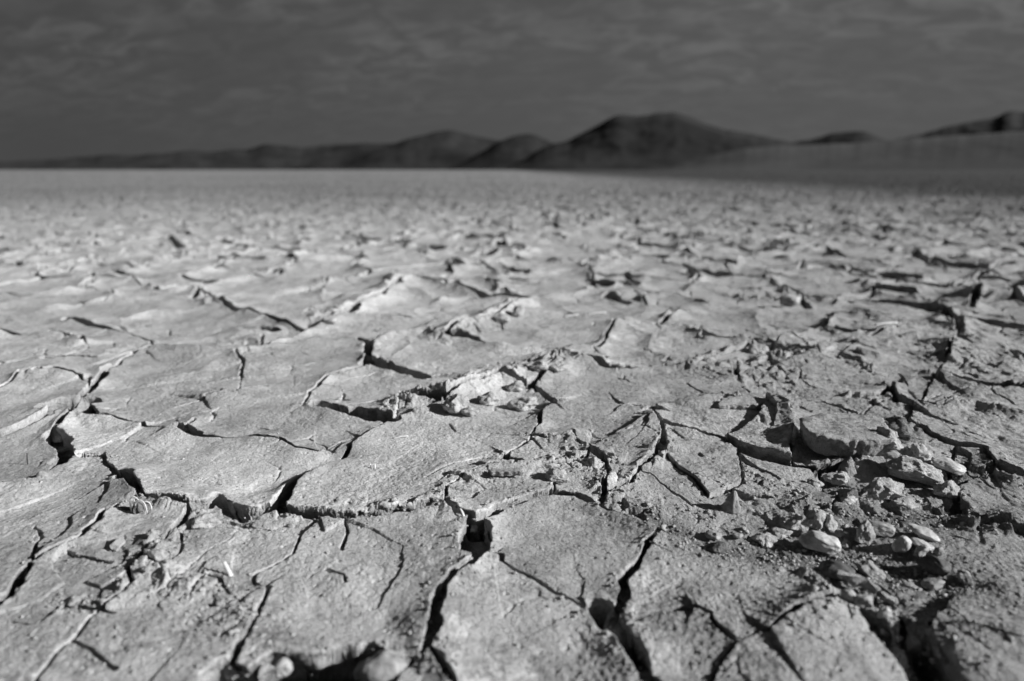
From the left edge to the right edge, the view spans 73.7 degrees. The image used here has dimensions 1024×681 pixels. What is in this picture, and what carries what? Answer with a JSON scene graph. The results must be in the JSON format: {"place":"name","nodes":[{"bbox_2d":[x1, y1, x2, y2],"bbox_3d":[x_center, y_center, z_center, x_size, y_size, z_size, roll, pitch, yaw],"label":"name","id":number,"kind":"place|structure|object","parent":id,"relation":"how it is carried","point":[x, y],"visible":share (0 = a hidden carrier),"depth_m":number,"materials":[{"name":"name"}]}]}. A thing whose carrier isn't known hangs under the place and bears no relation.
{"place":"outdoors","nodes":[
{"label":"outdoors","id":0,"kind":"place"},
{"bbox_2d":[0,143,390,169],"bbox_3d":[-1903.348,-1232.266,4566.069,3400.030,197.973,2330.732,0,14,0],"label":"hills","id":1,"kind":"structure","parent":0,"point":[272,157],"depth_m":4241.96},
{"bbox_2d":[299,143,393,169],"bbox_3d":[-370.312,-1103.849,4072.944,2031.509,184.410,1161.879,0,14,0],"label":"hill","id":2,"kind":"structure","parent":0,"point":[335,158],"depth_m":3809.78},
{"bbox_2d":[341,130,498,169],"bbox_3d":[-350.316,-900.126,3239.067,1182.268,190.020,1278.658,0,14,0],"label":"hill","id":3,"kind":"structure","parent":0,"point":[445,150],"depth_m":2946.20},
{"bbox_2d":[453,134,552,169],"bbox_3d":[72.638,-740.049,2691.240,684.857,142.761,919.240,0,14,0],"label":"hill","id":4,"kind":"structure","parent":0,"point":[505,153],"depth_m":2486.68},
{"bbox_2d":[0,170,1023,680],"bbox_3d":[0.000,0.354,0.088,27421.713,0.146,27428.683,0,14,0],"label":"ground","id":5,"kind":"structure","parent":0,"point":[112,260],"depth_m":2.15,"materials":[{"name":"soil"}]},
{"bbox_2d":[0,408,69,480],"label":"mud plate","id":6,"kind":"object","parent":5,"relation":"on","point":[18,445],"visible":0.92,"depth_m":0.88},
{"bbox_2d":[0,367,87,428],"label":"mud plate","id":7,"kind":"object","parent":5,"relation":"on","point":[25,392],"visible":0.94,"depth_m":1.09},
{"bbox_2d":[0,607,91,680],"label":"mud plate","id":8,"kind":"object","parent":5,"relation":"on","point":[18,662],"visible":1,"depth_m":0.51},
{"bbox_2d":[50,424,62,442],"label":"mud clod","id":9,"kind":"object","parent":5,"relation":"on","point":[55,436],"visible":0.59,"depth_m":0.93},
{"bbox_2d":[0,455,114,526],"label":"mud plate","id":10,"kind":"object","parent":5,"relation":"on","point":[59,486],"visible":1,"depth_m":0.77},
{"bbox_2d":[0,329,133,387],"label":"mud plate","id":11,"kind":"object","parent":5,"relation":"on","point":[17,352],"visible":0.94,"depth_m":1.31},
{"bbox_2d":[0,478,137,598],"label":"mud plate","id":12,"kind":"object","parent":5,"relation":"on","point":[62,524],"visible":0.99,"depth_m":0.68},
{"bbox_2d":[0,493,186,624],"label":"mud plate","id":13,"kind":"object","parent":5,"relation":"on","point":[46,579],"visible":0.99,"depth_m":0.61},
{"bbox_2d":[109,535,125,551],"bbox_3d":[-0.367,0.190,0.638,0.011,0.011,0.017,7,15,25],"label":"mud flake","id":14,"kind":"object","parent":13,"relation":"on","point":[117,544],"visible":1,"depth_m":0.64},
{"bbox_2d":[116,506,132,510],"bbox_3d":[-0.403,0.174,0.704,0.025,0.005,0.011,2,14,8],"label":"crack","id":15,"kind":"object","parent":13,"relation":"on","point":[125,508],"visible":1,"depth_m":0.70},
{"bbox_2d":[129,496,151,513],"bbox_3d":[-0.379,0.167,0.695,0.020,0.019,0.012,5,15,18],"label":"seed pod","id":16,"kind":"object","parent":13,"relation":"on","point":[139,505],"visible":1,"depth_m":0.69,"materials":[{"name":"plant"}]},
{"bbox_2d":[39,526,265,680],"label":"mud plate","id":17,"kind":"object","parent":5,"relation":"on","point":[150,628],"visible":1,"depth_m":0.52,"materials":[{"name":"soil"}]},
{"bbox_2d":[141,564,152,571],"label":"mud clod","id":18,"kind":"object","parent":17,"relation":"on","point":[147,567],"visible":1,"depth_m":0.58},
{"bbox_2d":[147,548,169,560],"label":"mud clod","id":19,"kind":"object","parent":17,"relation":"on","point":[160,554],"visible":1,"depth_m":0.60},
{"bbox_2d":[191,512,220,528],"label":"mud clod","id":20,"kind":"object","parent":5,"relation":"on","point":[206,520],"visible":1,"depth_m":0.68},
{"bbox_2d":[57,408,357,520],"bbox_3d":[-0.449,0.161,0.857,0.458,0.071,0.230,3,14,13],"label":"mud plate","id":21,"kind":"object","parent":5,"relation":"on","point":[268,468],"visible":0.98,"depth_m":0.84,"materials":[{"name":"soil"}]},
{"bbox_2d":[160,527,298,591],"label":"mud plate","id":22,"kind":"object","parent":5,"relation":"on","point":[210,550],"visible":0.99,"depth_m":0.63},
{"bbox_2d":[222,561,232,576],"bbox_3d":[-0.246,0.197,0.590,0.004,0.002,0.017,-13,40,-40],"label":"straw","id":23,"kind":"object","parent":22,"relation":"on","point":[227,569],"visible":1,"depth_m":0.59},
{"bbox_2d":[82,337,382,450],"bbox_3d":[-0.456,0.100,1.129,0.467,0.084,0.602,-3,14,-12],"label":"mud plate","id":24,"kind":"object","parent":5,"relation":"on","point":[152,385],"visible":0.98,"depth_m":1.12,"materials":[{"name":"soil"}]},
{"bbox_2d":[246,519,282,531],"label":"mud clod","id":25,"kind":"object","parent":5,"relation":"on","point":[264,525],"visible":1,"depth_m":0.68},
{"bbox_2d":[274,657,292,677],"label":"pebble","id":26,"kind":"object","parent":5,"relation":"on","point":[283,667],"visible":1,"depth_m":0.49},
{"bbox_2d":[321,316,338,322],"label":"mud clod","id":27,"kind":"object","parent":5,"relation":"on","point":[330,319],"visible":1,"depth_m":1.53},
{"bbox_2d":[236,499,471,680],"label":"mud plate","id":28,"kind":"object","parent":5,"relation":"on","point":[312,618],"visible":1,"depth_m":0.58,"materials":[{"name":"soil"}]},
{"bbox_2d":[353,649,409,680],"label":"pebble","id":29,"kind":"object","parent":5,"relation":"on","point":[387,665],"visible":0.98,"depth_m":0.48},
{"bbox_2d":[286,397,539,518],"bbox_3d":[-0.103,0.163,0.863,0.237,0.075,0.348,3,14,11],"label":"mud plate","id":30,"kind":"object","parent":5,"relation":"on","point":[426,446],"visible":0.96,"depth_m":0.83,"materials":[{"name":"soil"}]},
{"bbox_2d":[442,394,469,413],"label":"mud clod","id":31,"kind":"object","parent":30,"relation":"on","point":[456,403],"visible":0.98,"depth_m":0.98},
{"bbox_2d":[461,407,479,416],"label":"mud clod","id":32,"kind":"object","parent":30,"relation":"on","point":[470,411],"visible":1,"depth_m":0.98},
{"bbox_2d":[417,663,426,670],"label":"pebble","id":33,"kind":"object","parent":5,"relation":"on","point":[421,665],"visible":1,"depth_m":0.49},
{"bbox_2d":[304,348,557,406],"bbox_3d":[-0.112,0.083,1.159,0.464,0.103,0.237,-4,15,-15],"label":"mud plate","id":34,"kind":"object","parent":5,"relation":"on","point":[366,383],"visible":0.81,"depth_m":1.13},
{"bbox_2d":[529,360,548,369],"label":"mud clod","id":35,"kind":"object","parent":34,"relation":"on","point":[540,365],"visible":1,"depth_m":1.15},
{"bbox_2d":[371,326,551,375],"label":"mud plate","id":36,"kind":"object","parent":5,"relation":"on","point":[427,350],"visible":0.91,"depth_m":1.32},
{"bbox_2d":[446,372,550,417],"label":"mud plate","id":37,"kind":"object","parent":5,"relation":"on","point":[473,390],"visible":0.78,"depth_m":1.05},
{"bbox_2d":[479,391,499,404],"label":"mud clod","id":38,"kind":"object","parent":37,"relation":"on","point":[490,398],"visible":1,"depth_m":1.02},
{"bbox_2d":[506,380,525,391],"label":"mud clod","id":39,"kind":"object","parent":37,"relation":"on","point":[517,385],"visible":1,"depth_m":1.08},
{"bbox_2d":[507,396,538,411],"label":"mud clod","id":40,"kind":"object","parent":37,"relation":"on","point":[522,404],"visible":1,"depth_m":1.02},
{"bbox_2d":[445,458,552,537],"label":"mud plate","id":41,"kind":"object","parent":5,"relation":"on","point":[490,492],"visible":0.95,"depth_m":0.76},
{"bbox_2d":[488,467,524,475],"bbox_3d":[-0.006,0.150,0.777,0.043,0.007,0.015,-3,14,-2],"label":"mud flake","id":42,"kind":"object","parent":41,"relation":"on","point":[519,471],"visible":1,"depth_m":0.77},
{"bbox_2d":[0,338,1023,680],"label":"grit","id":43,"kind":"object","parent":5,"relation":"on","point":[662,526],"visible":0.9,"depth_m":0.59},
{"bbox_2d":[450,295,613,351],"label":"mud plate","id":44,"kind":"object","parent":5,"relation":"on","point":[542,322],"visible":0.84,"depth_m":1.52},
{"bbox_2d":[493,313,509,322],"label":"mud clod","id":45,"kind":"object","parent":44,"relation":"on","point":[502,318],"visible":1,"depth_m":1.54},
{"bbox_2d":[511,305,523,316],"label":"mud clod","id":46,"kind":"object","parent":44,"relation":"on","point":[518,310],"visible":1,"depth_m":1.60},
{"bbox_2d":[431,552,640,680],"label":"mud plate","id":47,"kind":"object","parent":5,"relation":"on","point":[525,618],"visible":1,"depth_m":0.53,"materials":[{"name":"soil"}]},
{"bbox_2d":[510,430,587,463],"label":"mud plate","id":48,"kind":"object","parent":5,"relation":"on","point":[540,448],"visible":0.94,"depth_m":0.86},
{"bbox_2d":[484,494,656,621],"bbox_3d":[0.053,0.210,0.659,0.177,0.056,0.150,11,18,37],"label":"mud plate","id":49,"kind":"object","parent":5,"relation":"on","point":[554,542],"visible":1,"depth_m":0.65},
{"bbox_2d":[545,462,601,507],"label":"mud plate","id":50,"kind":"object","parent":5,"relation":"on","point":[588,487],"visible":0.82,"depth_m":0.77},
{"bbox_2d":[545,467,569,484],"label":"pebble","id":51,"kind":"object","parent":50,"relation":"on","point":[558,476],"visible":1,"depth_m":0.77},
{"bbox_2d":[535,396,651,453],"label":"mud plate","id":52,"kind":"object","parent":5,"relation":"on","point":[591,423],"visible":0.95,"depth_m":0.96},
{"bbox_2d":[589,410,660,490],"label":"mud plate","id":53,"kind":"object","parent":5,"relation":"on","point":[632,444],"visible":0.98,"depth_m":0.85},
{"bbox_2d":[535,349,758,407],"bbox_3d":[0.220,0.093,1.137,0.366,0.103,0.280,0,14,0],"label":"mud plate","id":54,"kind":"object","parent":5,"relation":"on","point":[585,378],"visible":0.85,"depth_m":1.13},
{"bbox_2d":[545,362,569,372],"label":"mud clod","id":55,"kind":"object","parent":54,"relation":"on","point":[558,367],"visible":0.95,"depth_m":1.16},
{"bbox_2d":[562,316,749,367],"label":"mud plate","id":56,"kind":"object","parent":5,"relation":"on","point":[632,342],"visible":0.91,"depth_m":1.39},
{"bbox_2d":[620,608,733,680],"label":"mud plate","id":57,"kind":"object","parent":5,"relation":"on","point":[669,635],"visible":1,"depth_m":0.51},
{"bbox_2d":[659,423,740,493],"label":"mud plate","id":58,"kind":"object","parent":5,"relation":"on","point":[692,451],"visible":1,"depth_m":0.84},
{"bbox_2d":[655,391,760,439],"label":"mud plate","id":59,"kind":"object","parent":5,"relation":"on","point":[703,413],"visible":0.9,"depth_m":0.95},
{"bbox_2d":[716,394,770,409],"bbox_3d":[0.336,0.089,0.972,0.097,0.013,0.040,-4,17,-5],"label":"mud flake","id":60,"kind":"object","parent":59,"relation":"on","point":[751,401],"visible":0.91,"depth_m":0.96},
{"bbox_2d":[705,530,721,539],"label":"pebble","id":61,"kind":"object","parent":5,"relation":"on","point":[713,534],"visible":1,"depth_m":0.68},
{"bbox_2d":[702,541,725,553],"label":"pebble","id":62,"kind":"object","parent":5,"relation":"on","point":[718,547],"visible":1,"depth_m":0.65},
{"bbox_2d":[618,529,824,646],"bbox_3d":[0.176,0.220,0.574,0.153,0.047,0.147,8,16,29],"label":"mud plate","id":63,"kind":"object","parent":5,"relation":"on","point":[750,593],"visible":0.99,"depth_m":0.58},
{"bbox_2d":[721,491,740,513],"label":"cone stone","id":64,"kind":"object","parent":5,"relation":"on","point":[730,504],"visible":1,"depth_m":0.72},
{"bbox_2d":[732,532,742,538],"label":"pebble","id":65,"kind":"object","parent":5,"relation":"on","point":[737,535],"visible":1,"depth_m":0.68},
{"bbox_2d":[748,343,768,354],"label":"mud clod","id":66,"kind":"object","parent":5,"relation":"on","point":[758,348],"visible":0.91,"depth_m":1.35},
{"bbox_2d":[728,391,795,465],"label":"mud plate","id":67,"kind":"object","parent":5,"relation":"on","point":[769,425],"visible":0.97,"depth_m":0.89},
{"bbox_2d":[750,532,777,548],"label":"mud clod","id":68,"kind":"object","parent":5,"relation":"on","point":[766,539],"visible":1,"depth_m":0.68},
{"bbox_2d":[733,453,821,497],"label":"mud plate","id":69,"kind":"object","parent":5,"relation":"on","point":[772,473],"visible":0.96,"depth_m":0.79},
{"bbox_2d":[807,477,823,486],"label":"mud clod","id":70,"kind":"object","parent":69,"relation":"on","point":[812,481],"visible":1,"depth_m":0.78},
{"bbox_2d":[770,526,792,538],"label":"mud clod","id":71,"kind":"object","parent":5,"relation":"on","point":[778,532],"visible":1,"depth_m":0.69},
{"bbox_2d":[779,293,801,305],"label":"mud clod","id":72,"kind":"object","parent":5,"relation":"on","point":[789,299],"visible":1,"depth_m":1.75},
{"bbox_2d":[781,514,808,531],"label":"mud clod","id":73,"kind":"object","parent":5,"relation":"on","point":[795,522],"visible":1,"depth_m":0.69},
{"bbox_2d":[714,596,907,680],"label":"mud plate","id":74,"kind":"object","parent":5,"relation":"on","point":[839,648],"visible":1,"depth_m":0.49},
{"bbox_2d":[736,340,886,414],"bbox_3d":[0.516,0.072,1.188,0.239,0.087,0.378,10,17,35],"label":"mud plate","id":75,"kind":"object","parent":5,"relation":"on","point":[820,373],"visible":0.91,"depth_m":1.17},
{"bbox_2d":[806,508,826,528],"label":"mud clod","id":76,"kind":"object","parent":5,"relation":"on","point":[816,518],"visible":1,"depth_m":0.69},
{"bbox_2d":[799,530,841,554],"bbox_3d":[0.303,0.197,0.669,0.040,0.017,0.020,12,16,12],"label":"pebble","id":77,"kind":"object","parent":5,"relation":"on","point":[820,541],"visible":1,"depth_m":0.66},
{"bbox_2d":[809,490,834,508],"bbox_3d":[0.322,0.175,0.747,0.063,0.008,0.041,-7,18,2],"label":"mud flake","id":78,"kind":"object","parent":5,"relation":"on","point":[827,498],"visible":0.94,"depth_m":0.74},
{"bbox_2d":[825,514,837,530],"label":"mud clod","id":79,"kind":"object","parent":5,"relation":"on","point":[831,524],"visible":1,"depth_m":0.69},
{"bbox_2d":[823,471,849,485],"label":"mud clod","id":80,"kind":"object","parent":5,"relation":"on","point":[840,478],"visible":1,"depth_m":0.79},
{"bbox_2d":[818,560,855,582],"bbox_3d":[0.290,0.204,0.607,0.031,0.015,0.022,12,16,12],"label":"pebble","id":81,"kind":"object","parent":5,"relation":"on","point":[827,568],"visible":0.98,"depth_m":0.60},
{"bbox_2d":[767,312,907,354],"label":"mud plate","id":82,"kind":"object","parent":5,"relation":"on","point":[835,341],"visible":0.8,"depth_m":1.44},
{"bbox_2d":[874,322,896,325],"bbox_3d":[0.824,-0.038,1.506,0.050,0.006,0.009,-6,15,-4],"label":"straw","id":83,"kind":"object","parent":82,"relation":"on","point":[882,323],"visible":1,"depth_m":1.50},
{"bbox_2d":[835,529,844,536],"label":"pebble","id":84,"kind":"object","parent":5,"relation":"on","point":[839,533],"visible":1,"depth_m":0.68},
{"bbox_2d":[840,539,850,547],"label":"pebble","id":85,"kind":"object","parent":5,"relation":"on","point":[845,543],"visible":1,"depth_m":0.67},
{"bbox_2d":[840,589,855,601],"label":"pebble","id":86,"kind":"object","parent":5,"relation":"on","point":[848,595],"visible":0.98,"depth_m":0.56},
{"bbox_2d":[799,412,898,457],"bbox_3d":[0.416,0.118,0.853,0.110,0.031,0.081,0,21,3],"label":"mud slab","id":87,"kind":"object","parent":5,"relation":"on","point":[852,435],"depth_m":0.83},
{"bbox_2d":[840,496,857,504],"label":"mud clod","id":88,"kind":"object","parent":5,"relation":"on","point":[848,500],"visible":1,"depth_m":0.73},
{"bbox_2d":[853,594,872,608],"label":"pebble","id":89,"kind":"object","parent":5,"relation":"on","point":[863,601],"visible":1,"depth_m":0.56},
{"bbox_2d":[853,520,875,545],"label":"pebble","id":90,"kind":"object","parent":5,"relation":"on","point":[865,534],"visible":1,"depth_m":0.67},
{"bbox_2d":[836,570,893,596],"bbox_3d":[0.304,0.210,0.588,0.046,0.014,0.013,7,16,27],"label":"mud flake","id":91,"kind":"object","parent":5,"relation":"on","point":[857,580],"visible":1,"depth_m":0.59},
{"bbox_2d":[852,558,885,580],"bbox_3d":[0.330,0.211,0.630,0.030,0.014,0.021,29,25,22],"label":"pebble","id":92,"kind":"object","parent":5,"relation":"on","point":[868,568],"visible":0.98,"depth_m":0.62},
{"bbox_2d":[869,520,895,536],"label":"pebble","id":93,"kind":"object","parent":5,"relation":"on","point":[884,529],"visible":0.81,"depth_m":0.68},
{"bbox_2d":[861,477,905,502],"bbox_3d":[0.409,0.166,0.756,0.049,0.027,0.032,3,14,12],"label":"mud clod","id":94,"kind":"object","parent":5,"relation":"on","point":[883,489],"visible":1,"depth_m":0.75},
{"bbox_2d":[877,606,891,618],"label":"pebble","id":95,"kind":"object","parent":5,"relation":"on","point":[884,612],"visible":1,"depth_m":0.55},
{"bbox_2d":[879,590,897,604],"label":"pebble","id":96,"kind":"object","parent":5,"relation":"on","point":[886,596],"visible":1,"depth_m":0.57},
{"bbox_2d":[876,426,903,450],"bbox_3d":[0.459,0.120,0.829,0.036,0.026,0.030,23,20,14],"label":"mud clod","id":97,"kind":"object","parent":5,"relation":"on","point":[896,444],"visible":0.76,"depth_m":0.82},
{"bbox_2d":[839,322,956,405],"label":"mud plate","id":98,"kind":"object","parent":5,"relation":"on","point":[905,359],"visible":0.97,"depth_m":1.31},
{"bbox_2d":[884,415,914,443],"bbox_3d":[0.491,0.111,0.877,0.062,0.033,0.044,0,14,0],"label":"mud clod","id":99,"kind":"object","parent":5,"relation":"on","point":[902,428],"visible":0.61,"depth_m":0.86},
{"bbox_2d":[892,535,911,552],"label":"pebble","id":100,"kind":"object","parent":5,"relation":"on","point":[902,543],"visible":1,"depth_m":0.66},
{"bbox_2d":[893,497,918,510],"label":"mud clod","id":101,"kind":"object","parent":5,"relation":"on","point":[903,503],"visible":1,"depth_m":0.73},
{"bbox_2d":[902,582,921,588],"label":"pebble","id":102,"kind":"object","parent":5,"relation":"on","point":[913,585],"visible":1,"depth_m":0.61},
{"bbox_2d":[883,450,943,486],"bbox_3d":[0.466,0.149,0.792,0.066,0.028,0.046,12,16,7],"label":"mud clod","id":103,"kind":"object","parent":5,"relation":"on","point":[900,466],"visible":0.99,"depth_m":0.78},
{"bbox_2d":[910,443,932,462],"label":"mud clod","id":104,"kind":"object","parent":5,"relation":"on","point":[921,452],"visible":0.88,"depth_m":0.82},
{"bbox_2d":[913,545,931,557],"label":"pebble","id":105,"kind":"object","parent":5,"relation":"on","point":[920,551],"visible":1,"depth_m":0.65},
{"bbox_2d":[910,537,934,550],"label":"pebble","id":106,"kind":"object","parent":5,"relation":"on","point":[916,542],"visible":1,"depth_m":0.66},
{"bbox_2d":[907,523,939,541],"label":"pebble","id":107,"kind":"object","parent":5,"relation":"on","point":[926,533],"visible":1,"depth_m":0.67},
{"bbox_2d":[920,578,944,589],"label":"pebble","id":108,"kind":"object","parent":5,"relation":"on","point":[933,583],"visible":1,"depth_m":0.61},
{"bbox_2d":[915,555,951,576],"bbox_3d":[0.389,0.205,0.630,0.028,0.014,0.023,17,19,21],"label":"pebble","id":109,"kind":"object","parent":5,"relation":"on","point":[933,564],"visible":1,"depth_m":0.62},
{"bbox_2d":[933,547,943,555],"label":"pebble","id":110,"kind":"object","parent":5,"relation":"on","point":[938,551],"visible":1,"depth_m":0.64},
{"bbox_2d":[932,480,959,498],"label":"mud clod","id":111,"kind":"object","parent":5,"relation":"on","point":[950,489],"visible":1,"depth_m":0.76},
{"bbox_2d":[932,456,965,474],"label":"smooth stone","id":112,"kind":"object","parent":5,"relation":"on","point":[949,465],"visible":1,"depth_m":0.80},
{"bbox_2d":[957,568,973,585],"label":"pebble","id":113,"kind":"object","parent":5,"relation":"on","point":[964,576],"visible":1,"depth_m":0.61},
{"bbox_2d":[909,398,1023,475],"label":"mud plate","id":114,"kind":"object","parent":5,"relation":"on","point":[998,430],"visible":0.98,"depth_m":0.95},
{"bbox_2d":[919,333,1023,410],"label":"mud plate","id":115,"kind":"object","parent":5,"relation":"on","point":[995,363],"visible":0.87,"depth_m":1.18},
{"bbox_2d":[922,609,1023,680],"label":"mud plate","id":116,"kind":"object","parent":5,"relation":"on","point":[1005,662],"visible":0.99,"depth_m":0.50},
{"bbox_2d":[946,583,1023,636],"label":"mud plate","id":117,"kind":"object","parent":5,"relation":"on","point":[1009,612],"visible":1,"depth_m":0.56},
{"bbox_2d":[959,468,1023,528],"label":"mud plate","id":118,"kind":"object","parent":5,"relation":"on","point":[1007,497],"visible":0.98,"depth_m":0.75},
{"bbox_2d":[0,0,1023,161],"label":"sky","id":119,"kind":"structure","parent":0,"point":[79,78],"materials":[{"name":"grey"}]},
{"bbox_2d":[502,112,799,169],"bbox_3d":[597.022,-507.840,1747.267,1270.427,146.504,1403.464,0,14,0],"label":"hill","id":120,"kind":"structure","parent":0,"point":[657,141],"depth_m":1467.81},
{"bbox_2d":[792,131,887,144],"bbox_3d":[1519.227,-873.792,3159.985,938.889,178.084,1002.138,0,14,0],"label":"hill","id":121,"kind":"structure","parent":0,"point":[850,137],"depth_m":3034.07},
{"bbox_2d":[662,131,1023,169],"bbox_3d":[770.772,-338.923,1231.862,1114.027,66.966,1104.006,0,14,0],"label":"sand slope","id":122,"kind":"structure","parent":0,"point":[996,151],"depth_m":1039.25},
{"bbox_2d":[888,111,1023,140],"bbox_3d":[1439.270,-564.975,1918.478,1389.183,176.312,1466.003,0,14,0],"label":"hill","id":123,"kind":"structure","parent":0,"point":[1011,121],"depth_m":1764.04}
]}

